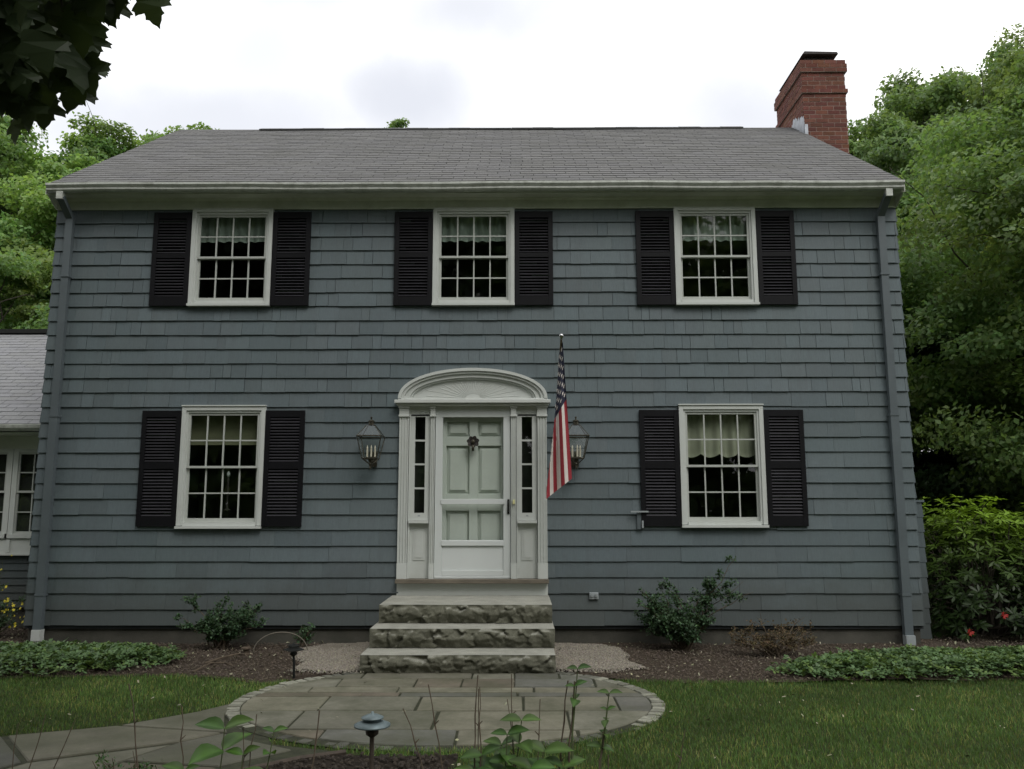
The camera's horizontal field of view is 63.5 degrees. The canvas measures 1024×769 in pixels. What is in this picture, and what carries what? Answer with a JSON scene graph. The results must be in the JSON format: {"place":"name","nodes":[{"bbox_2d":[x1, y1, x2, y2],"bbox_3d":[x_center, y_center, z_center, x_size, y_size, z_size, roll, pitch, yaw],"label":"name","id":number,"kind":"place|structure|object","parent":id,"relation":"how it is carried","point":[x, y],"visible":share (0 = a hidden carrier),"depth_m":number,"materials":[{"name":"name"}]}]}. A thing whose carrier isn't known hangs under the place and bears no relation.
{"place":"outdoors","nodes":[
{"label":"outdoors","id":0,"kind":"place"},
{"bbox_2d":[0,704,290,768],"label":"path","id":1,"kind":"structure","parent":0,"point":[165,731],"depth_m":5.83,"materials":[{"name":"grey stone"}]},
{"bbox_2d":[1,717,328,768],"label":"path joints","id":2,"kind":"object","parent":1,"relation":"on","point":[296,751],"visible":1,"depth_m":5.71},
{"bbox_2d":[241,646,250,655],"bbox_3d":[-3.004,3.037,9.357,0.112,0.133,0.114,0,-8,0],"label":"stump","id":3,"kind":"object","parent":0,"point":[246,649],"visible":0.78,"depth_m":9.33,"materials":[{"name":"brown wood"}]},
{"bbox_2d":[240,673,651,746],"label":"patio","id":4,"kind":"structure","parent":0,"point":[348,704],"depth_m":6.93,"materials":[{"name":"grey stone"}]},
{"bbox_2d":[225,674,665,751],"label":"patio joints","id":5,"kind":"object","parent":4,"relation":"on","point":[259,731],"visible":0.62,"depth_m":6.16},
{"bbox_2d":[0,566,1023,768],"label":"ground","id":6,"kind":"structure","parent":0,"point":[942,632],"depth_m":6.47,"materials":[{"name":"green plant"}]},
{"bbox_2d":[0,329,47,627],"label":"house wing","id":7,"kind":"structure","parent":6,"relation":"on","point":[22,359],"depth_m":11.66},
{"bbox_2d":[0,449,13,537],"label":"window","id":8,"kind":"structure","parent":7,"relation":"in","point":[6,455],"depth_m":11.62,"materials":[{"name":"white paint"}]},
{"bbox_2d":[4,449,37,537],"bbox_3d":[-6.633,1.522,11.598,0.810,1.238,0.090,0,-8,0],"label":"window","id":9,"kind":"structure","parent":7,"relation":"in","point":[23,483],"depth_m":11.62,"materials":[{"name":"white paint"}]},
{"bbox_2d":[0,249,48,328],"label":"leafy tree","id":10,"kind":"object","parent":6,"relation":"on","point":[20,274],"visible":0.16,"depth_m":22.53,"materials":[{"name":"green plant"}]},
{"bbox_2d":[0,114,55,319],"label":"leafy tree","id":11,"kind":"object","parent":6,"relation":"on","point":[11,161],"visible":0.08,"depth_m":27.02,"materials":[{"name":"green plant"}]},
{"bbox_2d":[12,282,50,328],"bbox_3d":[-10.188,0.649,22.875,7.629,10.169,8.427,4,-9,-27],"label":"leafy tree","id":12,"kind":"object","parent":6,"relation":"on","point":[43,323],"depth_m":20.38,"materials":[{"name":"green plant"}]},
{"bbox_2d":[0,101,143,328],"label":"leafy tree","id":13,"kind":"object","parent":6,"relation":"on","point":[98,147],"visible":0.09,"depth_m":26.59,"materials":[{"name":"green plant"}]},
{"bbox_2d":[0,0,171,144],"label":"maple tree","id":14,"kind":"object","parent":6,"relation":"on","point":[50,50],"visible":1,"depth_m":3.08,"materials":[{"name":"green plant"}]},
{"bbox_2d":[133,122,218,145],"bbox_3d":[-13.418,-2.148,32.808,12.985,17.808,13.804,1,-8,-10],"label":"leafy tree","id":15,"kind":"object","parent":6,"relation":"on","point":[147,137],"depth_m":33.51,"materials":[{"name":"green plant"}]},
{"bbox_2d":[238,749,345,768],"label":"bed edging","id":16,"kind":"object","parent":6,"relation":"on","point":[333,753],"visible":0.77,"depth_m":5.50,"materials":[{"name":"stone"}]},
{"bbox_2d":[259,751,457,768],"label":"planting bed","id":17,"kind":"object","parent":6,"relation":"on","point":[390,763],"visible":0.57,"depth_m":5.42,"materials":[{"name":"soil"}]},
{"bbox_2d":[12,714,75,768],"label":"dry twigs","id":18,"kind":"object","parent":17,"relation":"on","point":[37,745],"visible":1,"depth_m":4.11,"materials":[{"name":"brown wood"}]},
{"bbox_2d":[92,750,162,768],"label":"feathery weed","id":19,"kind":"object","parent":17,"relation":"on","point":[100,759],"visible":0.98,"depth_m":4.20,"materials":[{"name":"green plant"}]},
{"bbox_2d":[128,684,319,768],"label":"hydrangea shrub","id":20,"kind":"object","parent":17,"relation":"on","point":[204,751],"visible":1,"depth_m":4.02,"materials":[{"name":"green plant"}]},
{"bbox_2d":[354,711,390,768],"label":"path light","id":21,"kind":"object","parent":17,"relation":"on","point":[372,724],"visible":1,"depth_m":4.45,"materials":[{"name":"metal"}]},
{"bbox_2d":[403,674,585,768],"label":"hydrangea shrub","id":22,"kind":"object","parent":17,"relation":"on","point":[480,759],"visible":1,"depth_m":4.00,"materials":[{"name":"green plant"}]},
{"bbox_2d":[558,663,685,768],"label":"hydrangea shrub","id":23,"kind":"object","parent":17,"relation":"on","point":[575,702],"visible":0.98,"depth_m":4.04,"materials":[{"name":"green plant"}]},
{"bbox_2d":[384,117,409,127],"bbox_3d":[-5.173,-2.570,37.193,4.146,19.781,4.370,0,-8,0],"label":"distant tree","id":24,"kind":"object","parent":6,"relation":"on","point":[398,123],"depth_m":38.26,"materials":[{"name":"green plant"}]},
{"bbox_2d":[203,678,684,756],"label":"edge grass","id":25,"kind":"structure","parent":6,"relation":"on","point":[399,751],"depth_m":6.18,"materials":[{"name":"green plant"}]},
{"bbox_2d":[225,671,664,752],"bbox_3d":[-0.547,2.742,7.055,3.710,0.066,2.735,0,-8,0],"label":"patio edging","id":26,"kind":"object","parent":6,"relation":"on","point":[234,706],"visible":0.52,"depth_m":6.99,"materials":[{"name":"stone"}]},
{"bbox_2d":[359,595,555,673],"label":"front steps","id":27,"kind":"structure","parent":6,"relation":"on","point":[473,634],"depth_m":8.72,"materials":[{"name":"stone"}]},
{"bbox_2d":[23,51,931,644],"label":"house","id":28,"kind":"structure","parent":6,"relation":"on","point":[271,321],"depth_m":10.51,"materials":[{"name":"paint"}]},
{"bbox_2d":[174,405,266,528],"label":"window","id":29,"kind":"structure","parent":28,"relation":"in","point":[216,440],"depth_m":10.57,"materials":[{"name":"white paint"}]},
{"bbox_2d":[223,471,230,510],"bbox_3d":[-3.669,1.374,10.684,0.100,0.505,0.095,0,-8,0],"label":"candle lamp","id":30,"kind":"object","parent":28,"relation":"in","point":[227,490],"visible":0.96,"depth_m":10.67,"materials":[{"name":"metal"}]},
{"bbox_2d":[186,208,273,306],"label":"window","id":31,"kind":"structure","parent":28,"relation":"in","point":[231,250],"depth_m":10.94,"materials":[{"name":"white paint"}]},
{"bbox_2d":[356,417,385,468],"bbox_3d":[-1.734,0.721,10.200,0.311,0.647,0.377,0,-8,0],"label":"wall lantern","id":32,"kind":"object","parent":28,"relation":"attached to","point":[372,459],"depth_m":10.16,"materials":[{"name":"black metal"}]},
{"bbox_2d":[434,411,510,578],"bbox_3d":[-0.487,1.354,10.263,0.940,2.060,0.093,0,-8,0],"label":"storm door","id":33,"kind":"structure","parent":28,"relation":"in","point":[453,559],"depth_m":10.19,"materials":[{"name":"white paint"}]},
{"bbox_2d":[442,417,502,539],"bbox_3d":[-0.484,1.383,10.397,0.935,2.040,0.080,0,-8,0],"label":"front door","id":34,"kind":"structure","parent":28,"relation":"in","point":[467,473],"depth_m":10.40,"materials":[{"name":"paint"}]},
{"bbox_2d":[467,436,478,450],"bbox_3d":[-0.488,0.736,10.351,0.157,0.189,0.054,0,-8,0],"label":"door ornament","id":35,"kind":"object","parent":34,"relation":"attached to","point":[473,441],"depth_m":10.36,"materials":[{"name":"metal"}]},
{"bbox_2d":[432,207,514,305],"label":"window","id":36,"kind":"structure","parent":28,"relation":"in","point":[473,247],"depth_m":10.93,"materials":[{"name":"white paint"}]},
{"bbox_2d":[545,333,571,499],"bbox_3d":[0.531,0.422,9.900,0.306,1.898,1.036,0,-8,0],"label":"flag","id":37,"kind":"object","parent":28,"relation":"attached to","point":[559,473],"visible":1,"depth_m":9.42,"materials":[{"name":"multicoloured fabric"}]},
{"bbox_2d":[569,416,589,468],"bbox_3d":[0.786,0.717,10.183,0.311,0.647,0.377,0,-8,0],"label":"wall lantern","id":38,"kind":"object","parent":28,"relation":"attached to","point":[575,457],"depth_m":10.15,"materials":[{"name":"black metal"}]},
{"bbox_2d":[589,592,598,598],"bbox_3d":[0.999,2.574,10.079,0.110,0.080,0.050,0,-8,0],"label":"electrical outlet","id":39,"kind":"object","parent":28,"relation":"attached to","point":[593,595],"visible":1,"depth_m":10.07,"materials":[{"name":"grey plastic"}]},
{"bbox_2d":[631,511,647,528],"bbox_3d":[1.570,1.670,10.197,0.215,0.223,0.067,0,-8,0],"label":"wall bracket","id":40,"kind":"object","parent":28,"relation":"attached to","point":[638,519],"depth_m":10.19,"materials":[{"name":"grey plastic"}]},
{"bbox_2d":[673,206,759,305],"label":"window","id":41,"kind":"structure","parent":28,"relation":"in","point":[715,248],"depth_m":10.90,"materials":[{"name":"white paint"}]},
{"bbox_2d":[678,404,768,527],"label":"window","id":42,"kind":"structure","parent":28,"relation":"in","point":[723,466],"depth_m":10.50,"materials":[{"name":"white paint"}]},
{"bbox_2d":[0,627,1023,683],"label":"mulch bed","id":43,"kind":"object","parent":6,"relation":"on","point":[201,659],"visible":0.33,"depth_m":8.71,"materials":[{"name":"brown wood"}]},
{"bbox_2d":[0,555,25,631],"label":"flowering plant","id":44,"kind":"object","parent":43,"relation":"on","point":[3,619],"visible":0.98,"depth_m":10.57,"materials":[{"name":"green plant"}]},
{"bbox_2d":[0,637,186,676],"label":"pachysandra","id":45,"kind":"object","parent":43,"relation":"on","point":[30,652],"visible":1,"depth_m":8.65,"materials":[{"name":"green plant"}]},
{"bbox_2d":[173,591,269,650],"bbox_3d":[-3.421,2.782,9.735,1.119,0.704,0.522,2,-9,-15],"label":"evergreen shrub","id":46,"kind":"object","parent":43,"relation":"on","point":[211,626],"visible":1,"depth_m":9.71,"materials":[{"name":"green plant"}]},
{"bbox_2d":[204,653,251,663],"bbox_3d":[-3.056,2.945,8.934,0.489,0.080,0.279,3,-9,-18],"label":"fallen branch","id":47,"kind":"object","parent":43,"relation":"on","point":[222,657],"visible":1,"depth_m":8.93,"materials":[{"name":"brown wood"}]},
{"bbox_2d":[252,632,307,652],"bbox_3d":[-2.645,2.970,9.465,0.625,0.277,0.013,2,-8,-11],"label":"garden hoop","id":48,"kind":"object","parent":43,"relation":"on","point":[280,632],"visible":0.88,"depth_m":9.48,"materials":[{"name":"metal"}]},
{"bbox_2d":[283,642,303,678],"bbox_3d":[-2.159,2.775,8.166,0.148,0.448,0.148,8,-12,-44],"label":"path light","id":49,"kind":"object","parent":43,"relation":"on","point":[293,648],"visible":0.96,"depth_m":8.16,"materials":[{"name":"black metal"}]},
{"bbox_2d":[293,622,315,647],"bbox_3d":[-2.468,2.969,9.771,0.246,0.337,0.278,6,-10,-34],"label":"weed","id":50,"kind":"object","parent":43,"relation":"on","point":[305,633],"visible":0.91,"depth_m":9.76,"materials":[{"name":"green plant"}]},
{"bbox_2d":[287,643,368,673],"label":"gravel pebbles","id":51,"kind":"object","parent":43,"relation":"on","point":[316,659],"visible":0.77,"depth_m":8.95,"materials":[{"name":"gravel"}]},
{"bbox_2d":[295,642,368,670],"bbox_3d":[-1.937,3.010,9.201,1.000,0.020,1.700,0,-8,0],"label":"gravel patch","id":52,"kind":"object","parent":43,"relation":"on","point":[336,646],"visible":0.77,"depth_m":9.75,"materials":[{"name":"grey gravel"}]},
{"bbox_2d":[0,627,1022,765],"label":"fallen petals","id":53,"kind":"object","parent":43,"relation":"on","point":[708,719],"visible":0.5,"depth_m":8.63,"materials":[{"name":"plant"}]},
{"bbox_2d":[556,643,641,669],"bbox_3d":[0.888,3.015,9.216,0.950,0.016,1.650,0,-8,0],"label":"gravel patch","id":54,"kind":"object","parent":43,"relation":"on","point":[590,653],"visible":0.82,"depth_m":8.71,"materials":[{"name":"grey gravel"}]},
{"bbox_2d":[554,642,647,672],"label":"gravel pebbles","id":55,"kind":"object","parent":54,"relation":"on","point":[595,661],"visible":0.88,"depth_m":9.04,"materials":[{"name":"gravel"}]},
{"bbox_2d":[634,555,752,650],"bbox_3d":[2.122,2.563,9.699,1.430,1.118,0.732,0,-8,0],"label":"evergreen shrub","id":56,"kind":"object","parent":43,"relation":"on","point":[662,619],"visible":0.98,"depth_m":9.61,"materials":[{"name":"green plant"}]},
{"bbox_2d":[727,614,819,657],"bbox_3d":[2.943,2.806,9.252,1.015,0.509,0.594,0,-8,0],"label":"dead shrub","id":57,"kind":"object","parent":43,"relation":"on","point":[769,646],"visible":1,"depth_m":9.23,"materials":[{"name":"brown plant"}]},
{"bbox_2d":[765,643,1023,682],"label":"pachysandra","id":58,"kind":"object","parent":43,"relation":"on","point":[1007,657],"visible":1,"depth_m":8.25,"materials":[{"name":"green plant"}]},
{"bbox_2d":[924,495,1023,640],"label":"rhododendron bush","id":59,"kind":"object","parent":43,"relation":"on","point":[980,607],"visible":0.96,"depth_m":10.60,"materials":[{"name":"green plant"}]},
{"bbox_2d":[989,505,1023,635],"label":"rhododendron bush","id":60,"kind":"object","parent":43,"relation":"on","point":[1021,589],"visible":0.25,"depth_m":11.04,"materials":[{"name":"green plant"}]},
{"bbox_2d":[847,109,977,542],"bbox_3d":[12.973,-1.663,28.210,11.055,15.566,9.749,2,-8,-11],"label":"leafy tree","id":61,"kind":"object","parent":6,"relation":"on","point":[884,147],"visible":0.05,"depth_m":26.85,"materials":[{"name":"green plant"}]},
{"bbox_2d":[856,66,1016,543],"bbox_3d":[15.645,-2.836,31.451,13.487,18.991,11.893,-5,-10,31],"label":"leafy tree","id":62,"kind":"object","parent":6,"relation":"on","point":[915,101],"visible":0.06,"depth_m":30.06,"materials":[{"name":"green plant"}]},
{"bbox_2d":[905,306,968,542],"bbox_3d":[8.096,0.511,20.146,5.729,8.752,5.465,-6,-10,36],"label":"understory tree","id":63,"kind":"object","parent":6,"relation":"on","point":[933,458],"visible":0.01,"depth_m":18.26,"materials":[{"name":"green plant"}]},
{"bbox_2d":[892,33,1023,538],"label":"shade tree","id":64,"kind":"object","parent":6,"relation":"on","point":[977,391],"visible":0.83,"depth_m":14.43,"materials":[{"name":"green plant"}]},
{"bbox_2d":[897,23,1023,449],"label":"leafy tree","id":65,"kind":"object","parent":6,"relation":"on","point":[994,70],"visible":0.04,"depth_m":28.79,"materials":[{"name":"green plant"}]},
{"bbox_2d":[904,252,1023,585],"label":"understory tree","id":66,"kind":"object","parent":6,"relation":"on","point":[940,486],"visible":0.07,"depth_m":16.27,"materials":[{"name":"green plant"}]},
{"bbox_2d":[916,227,1021,571],"bbox_3d":[12.555,0.441,20.080,7.518,9.068,6.959,0,-8,0],"label":"understory tree","id":67,"kind":"object","parent":6,"relation":"on","point":[978,250],"visible":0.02,"depth_m":20.22,"materials":[{"name":"green plant"}]},
{"bbox_2d":[919,494,1023,623],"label":"rhododendron bush","id":68,"kind":"object","parent":6,"relation":"on","point":[937,517],"visible":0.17,"depth_m":12.33,"materials":[{"name":"green plant"}]},
{"bbox_2d":[4,0,1023,451],"label":"sky","id":69,"kind":"structure","parent":0,"point":[218,64],"materials":[{"name":"white"}]}
]}

